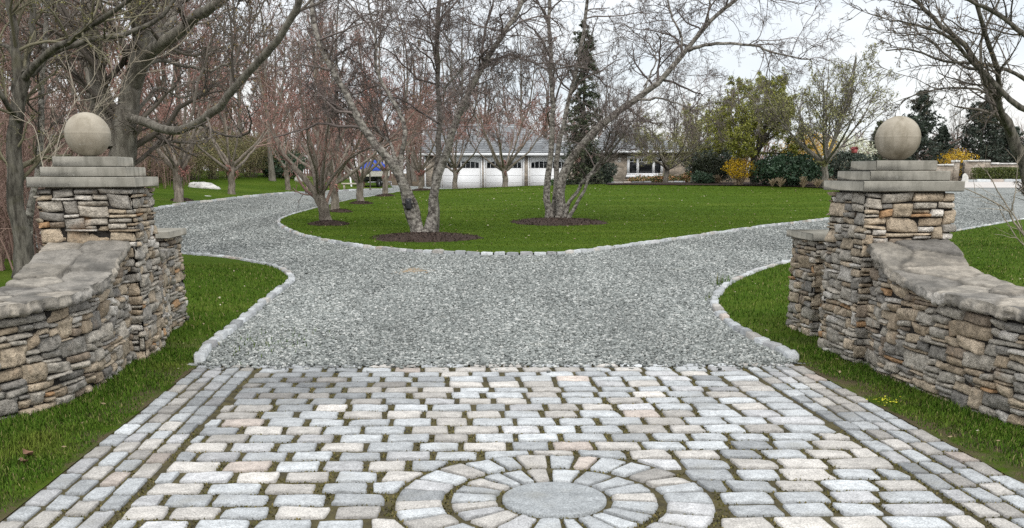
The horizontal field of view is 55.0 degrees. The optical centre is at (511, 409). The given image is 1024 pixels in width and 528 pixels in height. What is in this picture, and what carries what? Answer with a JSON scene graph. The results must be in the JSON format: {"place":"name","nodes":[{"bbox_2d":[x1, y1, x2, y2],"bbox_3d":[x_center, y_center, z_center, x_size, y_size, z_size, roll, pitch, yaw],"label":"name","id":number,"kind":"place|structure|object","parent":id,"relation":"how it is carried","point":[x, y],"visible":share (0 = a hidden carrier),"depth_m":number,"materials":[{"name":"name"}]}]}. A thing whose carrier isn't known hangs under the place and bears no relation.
{"place":"outdoors","nodes":[
{"label":"outdoors","id":0,"kind":"place"},
{"bbox_2d":[146,170,391,206],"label":"back lawn","id":1,"kind":"structure","parent":0,"point":[260,183],"depth_m":50.40,"materials":[{"name":"green plant"}]},
{"bbox_2d":[0,0,86,130],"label":"woodland tree","id":2,"kind":"object","parent":1,"relation":"on","point":[2,27],"visible":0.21,"depth_m":33.30,"materials":[{"name":"brown plant"}]},
{"bbox_2d":[0,1,118,116],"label":"woodland tree","id":3,"kind":"object","parent":1,"relation":"on","point":[74,82],"visible":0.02,"depth_m":56.41,"materials":[{"name":"brown plant"}]},
{"bbox_2d":[0,0,125,129],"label":"woodland tree","id":4,"kind":"object","parent":1,"relation":"on","point":[8,70],"visible":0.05,"depth_m":44.71,"materials":[{"name":"brown plant"}]},
{"bbox_2d":[0,0,168,117],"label":"woodland tree","id":5,"kind":"object","parent":1,"relation":"on","point":[86,73],"visible":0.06,"depth_m":41.93,"materials":[{"name":"brown plant"}]},
{"bbox_2d":[52,1,198,115],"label":"woodland tree","id":6,"kind":"object","parent":1,"relation":"on","point":[117,54],"visible":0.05,"depth_m":57.13,"materials":[{"name":"grey plant"}]},
{"bbox_2d":[72,0,245,118],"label":"woodland tree","id":7,"kind":"object","parent":1,"relation":"on","point":[162,74],"visible":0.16,"depth_m":57.76,"materials":[{"name":"brown plant"}]},
{"bbox_2d":[106,4,241,201],"bbox_3d":[-12.291,-10.526,34.548,5.069,6.739,5.499,0,14,1],"label":"vase tree","id":8,"kind":"object","parent":1,"relation":"on","point":[179,172],"visible":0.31,"depth_m":34.61,"materials":[{"name":"brown plant"}]},
{"bbox_2d":[151,131,212,180],"bbox_3d":[-17.153,-13.004,49.926,3.834,3.050,3.824,0,14,0],"label":"hedge shrub","id":9,"kind":"object","parent":1,"relation":"on","point":[198,160],"visible":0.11,"depth_m":50.16,"materials":[{"name":"green plant"}]},
{"bbox_2d":[166,128,225,179],"bbox_3d":[-17.104,-13.544,52.121,3.538,2.995,3.480,9,16,32],"label":"hedge shrub","id":10,"kind":"object","parent":1,"relation":"on","point":[199,166],"visible":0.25,"depth_m":52.24,"materials":[{"name":"green plant"}]},
{"bbox_2d":[190,125,243,178],"bbox_3d":[-16.656,-14.179,54.412,3.695,3.076,3.909,0,14,0],"label":"hedge shrub","id":11,"kind":"object","parent":1,"relation":"on","point":[210,175],"visible":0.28,"depth_m":54.42,"materials":[{"name":"green plant"}]},
{"bbox_2d":[179,0,273,152],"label":"woodland tree","id":12,"kind":"object","parent":1,"relation":"on","point":[220,118],"visible":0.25,"depth_m":56.41,"materials":[{"name":"grey plant"}]},
{"bbox_2d":[156,61,299,193],"bbox_3d":[-12.232,-12.347,42.843,6.034,6.172,5.235,-2,14,-7],"label":"vase tree","id":13,"kind":"object","parent":1,"relation":"on","point":[229,167],"visible":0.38,"depth_m":42.54,"materials":[{"name":"brown plant"}]},
{"bbox_2d":[202,127,265,177],"bbox_3d":[-16.239,-14.700,56.613,3.721,2.981,3.818,0,14,0],"label":"hedge shrub","id":14,"kind":"object","parent":1,"relation":"on","point":[233,141],"visible":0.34,"depth_m":56.62,"materials":[{"name":"plant"}]},
{"bbox_2d":[186,0,297,172],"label":"woodland tree","id":15,"kind":"object","parent":1,"relation":"on","point":[235,22],"visible":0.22,"depth_m":61.35,"materials":[{"name":"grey plant"}]},
{"bbox_2d":[223,129,278,177],"bbox_3d":[-15.754,-15.256,58.820,3.397,2.954,3.766,0,14,0],"label":"hedge shrub","id":16,"kind":"object","parent":1,"relation":"on","point":[257,167],"visible":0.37,"depth_m":58.75,"materials":[{"name":"green plant"}]},
{"bbox_2d":[195,0,313,180],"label":"woodland tree","id":17,"kind":"object","parent":1,"relation":"on","point":[271,174],"visible":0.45,"depth_m":56.48,"materials":[{"name":"brown plant"}]},
{"bbox_2d":[247,0,315,173],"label":"woodland tree","id":18,"kind":"object","parent":1,"relation":"on","point":[274,89],"visible":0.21,"depth_m":64.99,"materials":[{"name":"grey plant"}]},
{"bbox_2d":[256,149,307,177],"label":"evergreen bush","id":19,"kind":"object","parent":1,"relation":"on","point":[279,170],"visible":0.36,"depth_m":60.72,"materials":[{"name":"green plant"}]},
{"bbox_2d":[249,99,325,189],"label":"vase tree","id":20,"kind":"object","parent":1,"relation":"on","point":[287,179],"visible":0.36,"depth_m":51.27,"materials":[{"name":"brown plant"}]},
{"bbox_2d":[268,0,359,176],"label":"woodland tree","id":21,"kind":"object","parent":1,"relation":"on","point":[329,33],"visible":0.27,"depth_m":63.75,"materials":[{"name":"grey plant"}]},
{"bbox_2d":[288,0,394,178],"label":"woodland tree","id":22,"kind":"object","parent":1,"relation":"on","point":[339,176],"visible":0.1,"depth_m":69.50,"materials":[{"name":"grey plant"}]},
{"bbox_2d":[337,0,432,185],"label":"woodland tree","id":23,"kind":"object","parent":1,"relation":"on","point":[366,61],"visible":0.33,"depth_m":60.41,"materials":[{"name":"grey plant"}]},
{"bbox_2d":[0,173,960,258],"bbox_3d":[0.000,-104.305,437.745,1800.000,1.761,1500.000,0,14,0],"label":"ground","id":24,"kind":"structure","parent":0,"point":[394,181],"depth_m":81.13,"materials":[{"name":"green plant"}]},
{"bbox_2d":[0,0,141,253],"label":"slim birch","id":25,"kind":"object","parent":24,"relation":"on","point":[31,200],"visible":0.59,"depth_m":13.99,"materials":[{"name":"brown plant"}]},
{"bbox_2d":[0,30,208,271],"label":"undergrowth","id":26,"kind":"object","parent":24,"relation":"on","point":[5,224],"visible":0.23,"depth_m":17.11,"materials":[{"name":"brown plant"}]},
{"bbox_2d":[181,251,294,363],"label":"verge kerb","id":27,"kind":"structure","parent":24,"relation":"on","point":[202,353],"depth_m":10.52,"materials":[{"name":"stone"}]},
{"bbox_2d":[154,188,392,209],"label":"drive kerb","id":28,"kind":"structure","parent":24,"relation":"on","point":[203,201],"depth_m":40.78,"materials":[{"name":"stone"}]},
{"bbox_2d":[239,10,308,133],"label":"woodland tree","id":29,"kind":"object","parent":24,"relation":"on","point":[251,87],"visible":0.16,"depth_m":72.32,"materials":[{"name":"grey plant"}]},
{"bbox_2d":[364,0,444,185],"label":"woodland tree","id":30,"kind":"object","parent":24,"relation":"on","point":[408,176],"visible":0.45,"depth_m":71.21,"materials":[{"name":"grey plant"}]},
{"bbox_2d":[353,3,464,181],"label":"woodland tree","id":31,"kind":"object","parent":24,"relation":"on","point":[413,175],"visible":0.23,"depth_m":87.13,"materials":[{"name":"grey plant"}]},
{"bbox_2d":[412,9,478,141],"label":"woodland tree","id":32,"kind":"object","parent":24,"relation":"on","point":[446,109],"visible":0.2,"depth_m":79.77,"materials":[{"name":"grey plant"}]},
{"bbox_2d":[414,0,505,123],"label":"woodland tree","id":33,"kind":"object","parent":24,"relation":"on","point":[462,57],"visible":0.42,"depth_m":71.65,"materials":[{"name":"grey plant"}]},
{"bbox_2d":[459,23,514,123],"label":"woodland tree","id":34,"kind":"object","parent":24,"relation":"on","point":[485,116],"visible":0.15,"depth_m":85.49,"materials":[{"name":"grey plant"}]},
{"bbox_2d":[0,87,977,179],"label":"distant wood","id":35,"kind":"object","parent":24,"relation":"on","point":[246,127],"visible":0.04,"depth_m":100.45,"materials":[{"name":"brown plant"}]},
{"bbox_2d":[419,124,591,187],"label":"garage","id":36,"kind":"structure","parent":24,"relation":"on","point":[477,170],"depth_m":68.11,"materials":[{"name":"white paint"}]},
{"bbox_2d":[440,156,481,187],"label":"garage door","id":37,"kind":"structure","parent":36,"relation":"in","point":[470,176],"depth_m":68.15,"materials":[{"name":"white paint"}]},
{"bbox_2d":[484,156,523,187],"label":"garage door","id":38,"kind":"structure","parent":36,"relation":"in","point":[492,176],"depth_m":68.13,"materials":[{"name":"white paint"}]},
{"bbox_2d":[528,156,567,185],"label":"garage door","id":39,"kind":"structure","parent":36,"relation":"in","point":[537,167],"depth_m":68.06,"materials":[{"name":"white paint"}]},
{"bbox_2d":[486,0,563,127],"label":"woodland tree","id":40,"kind":"object","parent":24,"relation":"on","point":[521,85],"visible":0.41,"depth_m":81.77,"materials":[{"name":"grey plant"}]},
{"bbox_2d":[509,28,578,142],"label":"woodland tree","id":41,"kind":"object","parent":24,"relation":"on","point":[547,98],"visible":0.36,"depth_m":89.22,"materials":[{"name":"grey plant"}]},
{"bbox_2d":[277,191,829,255],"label":"island kerb","id":42,"kind":"structure","parent":24,"relation":"on","point":[522,253],"depth_m":20.81,"materials":[{"name":"stone"}]},
{"bbox_2d":[560,19,606,184],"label":"conifer tree","id":43,"kind":"object","parent":24,"relation":"on","point":[576,179],"visible":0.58,"depth_m":55.43,"materials":[{"name":"green plant"}]},
{"bbox_2d":[578,158,617,183],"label":"evergreen bush","id":44,"kind":"object","parent":24,"relation":"on","point":[609,174],"visible":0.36,"depth_m":56.78,"materials":[{"name":"green plant"}]},
{"bbox_2d":[572,36,632,134],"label":"woodland tree","id":45,"kind":"object","parent":24,"relation":"on","point":[603,91],"visible":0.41,"depth_m":87.89,"materials":[{"name":"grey plant"}]},
{"bbox_2d":[590,126,692,182],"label":"house","id":46,"kind":"structure","parent":24,"relation":"on","point":[626,169],"depth_m":64.10,"materials":[{"name":"stone"}]},
{"bbox_2d":[626,156,663,176],"bbox_3d":[8.675,-15.812,64.079,2.469,1.334,0.200,0,13,0],"label":"window","id":47,"kind":"structure","parent":46,"relation":"in","point":[633,169],"depth_m":64.11,"materials":[{"name":"white paint"}]},
{"bbox_2d":[679,95,747,153],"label":"tree","id":48,"kind":"object","parent":24,"relation":"on","point":[686,112],"visible":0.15,"depth_m":66.42,"materials":[{"name":"grey plant"}]},
{"bbox_2d":[820,128,877,169],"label":"blossom bush","id":49,"kind":"object","parent":24,"relation":"on","point":[860,145],"visible":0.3,"depth_m":57.52,"materials":[{"name":"white plant"}]},
{"bbox_2d":[710,218,1023,360],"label":"gate kerb","id":50,"kind":"structure","parent":24,"relation":"on","point":[784,350],"depth_m":10.15,"materials":[{"name":"stone"}]},
{"bbox_2d":[867,120,886,160],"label":"cedar tree","id":51,"kind":"object","parent":24,"relation":"on","point":[879,157],"visible":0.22,"depth_m":61.73,"materials":[{"name":"green plant"}]},
{"bbox_2d":[884,89,962,170],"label":"conifer tree","id":52,"kind":"object","parent":24,"relation":"on","point":[926,126],"visible":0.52,"depth_m":63.02,"materials":[{"name":"green plant"}]},
{"bbox_2d":[928,124,961,178],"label":"conifer tree","id":53,"kind":"object","parent":24,"relation":"on","point":[944,139],"visible":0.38,"depth_m":69.18,"materials":[{"name":"green plant"}]},
{"bbox_2d":[937,148,979,175],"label":"forsythia bush","id":54,"kind":"object","parent":24,"relation":"on","point":[949,158],"visible":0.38,"depth_m":63.64,"materials":[{"name":"yellow plant"}]},
{"bbox_2d":[962,160,990,179],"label":"stone wall","id":55,"kind":"structure","parent":24,"relation":"on","point":[968,165],"depth_m":60.18,"materials":[{"name":"white stone"}]},
{"bbox_2d":[944,94,1014,168],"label":"conifer tree","id":56,"kind":"object","parent":24,"relation":"on","point":[989,134],"visible":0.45,"depth_m":67.11,"materials":[{"name":"green plant"}]},
{"bbox_2d":[973,126,1023,162],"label":"conifer tree","id":57,"kind":"object","parent":24,"relation":"on","point":[1004,142],"visible":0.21,"depth_m":68.93,"materials":[{"name":"green plant"}]},
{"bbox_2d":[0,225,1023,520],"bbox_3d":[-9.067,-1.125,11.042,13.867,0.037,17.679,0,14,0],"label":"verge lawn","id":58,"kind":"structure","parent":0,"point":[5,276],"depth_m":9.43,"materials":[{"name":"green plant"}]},
{"bbox_2d":[0,240,136,424],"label":"wing wall","id":59,"kind":"structure","parent":58,"relation":"on","point":[65,327],"depth_m":6.64,"materials":[{"name":"stone"}]},
{"bbox_2d":[26,112,166,359],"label":"gate pillar","id":60,"kind":"structure","parent":58,"relation":"on","point":[89,196],"depth_m":7.66,"materials":[{"name":"stone"}]},
{"bbox_2d":[7,0,195,166],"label":"bare shrub","id":61,"kind":"object","parent":58,"relation":"on","point":[95,109],"visible":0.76,"depth_m":10.48,"materials":[{"name":"brown plant"}]},
{"bbox_2d":[0,0,212,277],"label":"budding tree","id":62,"kind":"object","parent":58,"relation":"on","point":[24,70],"visible":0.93,"depth_m":12.93,"materials":[{"name":"brown plant"}]},
{"bbox_2d":[156,240,172,339],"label":"link wall","id":63,"kind":"structure","parent":58,"relation":"on","point":[164,256],"depth_m":9.04,"materials":[{"name":"stone"}]},
{"bbox_2d":[155,228,189,329],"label":"stone pier","id":64,"kind":"structure","parent":58,"relation":"on","point":[171,239],"depth_m":9.64,"materials":[{"name":"stone"}]},
{"bbox_2d":[0,0,434,191],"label":"old tree","id":65,"kind":"object","parent":58,"relation":"on","point":[126,142],"visible":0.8,"depth_m":14.94,"materials":[{"name":"brown plant"}]},
{"bbox_2d":[0,363,1023,527],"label":"cobble paving","id":66,"kind":"structure","parent":0,"point":[646,484],"depth_m":5.33,"materials":[{"name":"stone"}]},
{"bbox_2d":[22,366,1023,527],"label":"joint moss","id":67,"kind":"object","parent":66,"relation":"on","point":[503,491],"visible":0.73,"depth_m":5.21,"materials":[{"name":"green plant"}]},
{"bbox_2d":[2,0,1023,172],"label":"sky","id":68,"kind":"structure","parent":0,"point":[854,28],"materials":[{"name":"white"}]},
{"bbox_2d":[35,185,1023,378],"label":"gravel driveway","id":69,"kind":"structure","parent":0,"point":[1018,206],"depth_m":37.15,"materials":[{"name":"grey gravel"}]},
{"bbox_2d":[354,179,391,186],"bbox_3d":[-8.351,-13.971,60.734,1.305,0.502,3.975,5,14,19],"label":"boat trailer","id":70,"kind":"object","parent":69,"relation":"on","point":[378,182],"visible":0.53,"depth_m":59.70,"materials":[{"name":"metal"}]},
{"bbox_2d":[350,160,389,180],"bbox_3d":[-8.511,-14.607,60.128,1.327,1.278,3.862,5,14,19],"label":"motor boat","id":71,"kind":"object","parent":70,"relation":"on","point":[376,173],"visible":0.25,"depth_m":59.39,"materials":[{"name":"white plastic"}]},
{"bbox_2d":[280,184,838,252],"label":"island lawn","id":72,"kind":"structure","parent":0,"point":[684,201],"depth_m":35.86,"materials":[{"name":"green plant"}]},
{"bbox_2d":[331,209,350,212],"bbox_3d":[-6.096,-7.043,34.936,0.859,0.157,1.134,0,14,0],"label":"mulch bed","id":73,"kind":"object","parent":72,"relation":"on","point":[340,211],"visible":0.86,"depth_m":34.59,"materials":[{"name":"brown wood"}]},
{"bbox_2d":[241,39,435,209],"bbox_3d":[-6.026,-10.127,35.470,6.034,6.172,5.235,10,17,37],"label":"vase tree","id":74,"kind":"object","parent":73,"relation":"in","point":[335,200],"visible":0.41,"depth_m":35.37,"materials":[{"name":"brown plant"}]},
{"bbox_2d":[226,1,459,220],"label":"vase tree","id":75,"kind":"object","parent":72,"relation":"on","point":[318,189],"visible":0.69,"depth_m":27.95,"materials":[{"name":"brown plant"}]},
{"bbox_2d":[297,67,412,200],"bbox_3d":[-7.011,-11.668,42.352,4.697,5.689,5.062,9,16,33],"label":"vase tree","id":76,"kind":"object","parent":72,"relation":"on","point":[357,177],"visible":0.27,"depth_m":42.57,"materials":[{"name":"brown plant"}]},
{"bbox_2d":[170,188,606,242],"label":"mulch litter","id":77,"kind":"object","parent":72,"relation":"on","point":[441,233],"visible":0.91,"depth_m":27.59,"materials":[{"name":"brown soil"}]},
{"bbox_2d":[340,83,436,193],"bbox_3d":[-6.342,-13.495,49.330,5.479,5.685,4.908,11,18,39],"label":"vase tree","id":78,"kind":"object","parent":72,"relation":"on","point":[385,170],"visible":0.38,"depth_m":49.50,"materials":[{"name":"brown plant"}]},
{"bbox_2d":[379,84,465,188],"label":"vase tree","id":79,"kind":"object","parent":72,"relation":"on","point":[420,168],"visible":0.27,"depth_m":56.09,"materials":[{"name":"brown plant"}]},
{"bbox_2d":[376,232,482,241],"bbox_3d":[-1.907,-4.037,23.002,2.720,0.152,3.389,0,14,0],"label":"mulch bed","id":80,"kind":"object","parent":72,"relation":"on","point":[425,239],"visible":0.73,"depth_m":22.15,"materials":[{"name":"brown soil"}]},
{"bbox_2d":[261,0,605,232],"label":"birch tree","id":81,"kind":"object","parent":80,"relation":"in","point":[413,214],"visible":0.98,"depth_m":23.77,"materials":[{"name":"grey plant"}]},
{"bbox_2d":[405,84,492,188],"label":"vase tree","id":82,"kind":"object","parent":72,"relation":"on","point":[456,169],"visible":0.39,"depth_m":55.03,"materials":[{"name":"brown plant"}]},
{"bbox_2d":[455,86,561,186],"bbox_3d":[-0.322,-14.557,52.433,4.603,5.575,4.961,-8,16,-31],"label":"vase tree","id":83,"kind":"object","parent":72,"relation":"on","point":[503,167],"visible":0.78,"depth_m":52.18,"materials":[{"name":"brown plant"}]},
{"bbox_2d":[19,188,1023,478],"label":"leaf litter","id":84,"kind":"object","parent":72,"relation":"on","point":[547,244],"visible":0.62,"depth_m":28.18,"materials":[{"name":"brown plant"}]},
{"bbox_2d":[512,218,608,225],"bbox_3d":[1.441,-5.754,30.120,3.119,0.180,4.019,0,14,0],"label":"mulch bed","id":85,"kind":"object","parent":72,"relation":"on","point":[558,221],"visible":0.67,"depth_m":29.14,"materials":[{"name":"brown soil"}]},
{"bbox_2d":[505,0,855,217],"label":"birch tree","id":86,"kind":"object","parent":72,"relation":"on","point":[558,206],"visible":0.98,"depth_m":30.26,"materials":[{"name":"grey plant"}]},
{"bbox_2d":[608,181,821,187],"bbox_3d":[13.055,-12.709,55.479,15.129,0.238,15.070,2,14,7],"label":"planting bed","id":87,"kind":"object","parent":72,"relation":"on","point":[810,184],"visible":0.47,"depth_m":53.98,"materials":[{"name":"brown soil"}]},
{"bbox_2d":[626,171,691,181],"bbox_3d":[9.195,-14.516,61.570,3.869,0.826,2.604,0,14,0],"label":"flower border","id":88,"kind":"object","parent":87,"relation":"on","point":[682,177],"visible":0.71,"depth_m":60.69,"materials":[{"name":"yellow plant"}]},
{"bbox_2d":[621,110,711,182],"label":"tree","id":89,"kind":"object","parent":87,"relation":"on","point":[667,166],"visible":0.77,"depth_m":54.56,"materials":[{"name":"brown plant"}]},
{"bbox_2d":[690,170,714,183],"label":"spiky bush","id":90,"kind":"object","parent":87,"relation":"on","point":[699,177],"visible":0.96,"depth_m":54.26,"materials":[{"name":"green plant"}]},
{"bbox_2d":[679,140,743,181],"bbox_3d":[12.490,-15.368,60.909,4.222,2.937,4.211,0,14,0],"label":"evergreen bush","id":91,"kind":"object","parent":87,"relation":"on","point":[723,153],"visible":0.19,"depth_m":60.42,"materials":[{"name":"green plant"}]},
{"bbox_2d":[690,154,733,182],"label":"evergreen bush","id":92,"kind":"object","parent":87,"relation":"on","point":[714,162],"visible":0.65,"depth_m":55.76,"materials":[{"name":"green plant"}]},
{"bbox_2d":[723,156,757,185],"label":"forsythia bush","id":93,"kind":"object","parent":87,"relation":"on","point":[741,172],"visible":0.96,"depth_m":51.80,"materials":[{"name":"yellow plant"}]},
{"bbox_2d":[699,70,812,185],"bbox_3d":[12.909,-15.063,53.095,5.671,6.069,6.505,0,14,0],"label":"spring tree","id":94,"kind":"object","parent":87,"relation":"on","point":[746,128],"visible":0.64,"depth_m":52.05,"materials":[{"name":"green plant"}]},
{"bbox_2d":[747,152,833,186],"bbox_3d":[14.540,-12.519,51.441,3.782,1.930,4.134,-10,17,-35],"label":"rhododendron bush","id":95,"kind":"object","parent":87,"relation":"on","point":[790,167],"visible":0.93,"depth_m":50.62,"materials":[{"name":"green plant"}]},
{"bbox_2d":[777,130,835,182],"bbox_3d":[16.930,-14.519,56.327,3.711,3.376,3.792,0,14,0],"label":"forsythia bush","id":96,"kind":"object","parent":87,"relation":"on","point":[820,149],"visible":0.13,"depth_m":55.75,"materials":[{"name":"yellow plant"}]},
{"bbox_2d":[743,43,899,188],"bbox_3d":[14.823,-14.084,47.968,7.740,6.926,8.093,8,16,31],"label":"spring tree","id":97,"kind":"object","parent":87,"relation":"on","point":[829,110],"visible":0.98,"depth_m":47.35,"materials":[{"name":"green plant"}]},
{"bbox_2d":[821,150,876,179],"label":"evergreen bush","id":98,"kind":"object","parent":87,"relation":"on","point":[843,157],"visible":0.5,"depth_m":52.89,"materials":[{"name":"green plant"}]},
{"bbox_2d":[657,66,693,140],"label":"woodland tree","id":99,"kind":"object","parent":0,"point":[674,116],"visible":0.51,"depth_m":85.90,"materials":[{"name":"grey plant"}]},
{"bbox_2d":[718,219,1023,482],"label":"grass","id":100,"kind":"structure","parent":0,"point":[1006,468],"depth_m":9.61,"materials":[{"name":"green plant"}]},
{"bbox_2d":[785,229,828,335],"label":"stone pier","id":101,"kind":"structure","parent":100,"relation":"on","point":[806,272],"depth_m":9.22,"materials":[{"name":"stone"}]},
{"bbox_2d":[817,116,964,363],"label":"gate pillar","id":102,"kind":"structure","parent":100,"relation":"on","point":[894,197],"depth_m":7.66,"materials":[{"name":"stone"}]},
{"bbox_2d":[838,0,1023,199],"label":"spreading tree","id":103,"kind":"object","parent":100,"relation":"on","point":[993,90],"visible":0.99,"depth_m":18.80,"materials":[{"name":"grey plant"}]},
{"bbox_2d":[862,239,1023,428],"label":"wing wall","id":104,"kind":"structure","parent":100,"relation":"on","point":[945,319],"depth_m":6.64,"materials":[{"name":"stone"}]},
{"bbox_2d":[965,147,1023,244],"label":"bare sapling","id":105,"kind":"object","parent":100,"relation":"on","point":[1019,228],"visible":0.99,"depth_m":8.81,"materials":[{"name":"brown plant"}]},
{"bbox_2d":[946,85,977,151],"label":"woodland tree","id":106,"kind":"object","parent":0,"point":[953,133],"visible":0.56,"depth_m":80.97,"materials":[{"name":"grey plant"}]},
{"bbox_2d":[965,182,1020,187],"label":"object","id":107,"kind":"object","parent":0,"point":[991,185],"visible":0.33,"depth_m":51.62,"materials":[{"name":"white"}]},
{"bbox_2d":[970,167,1020,179],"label":"clipped hedge","id":108,"kind":"object","parent":107,"relation":"on","point":[1010,172],"visible":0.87,"depth_m":57.11,"materials":[{"name":"green plant"}]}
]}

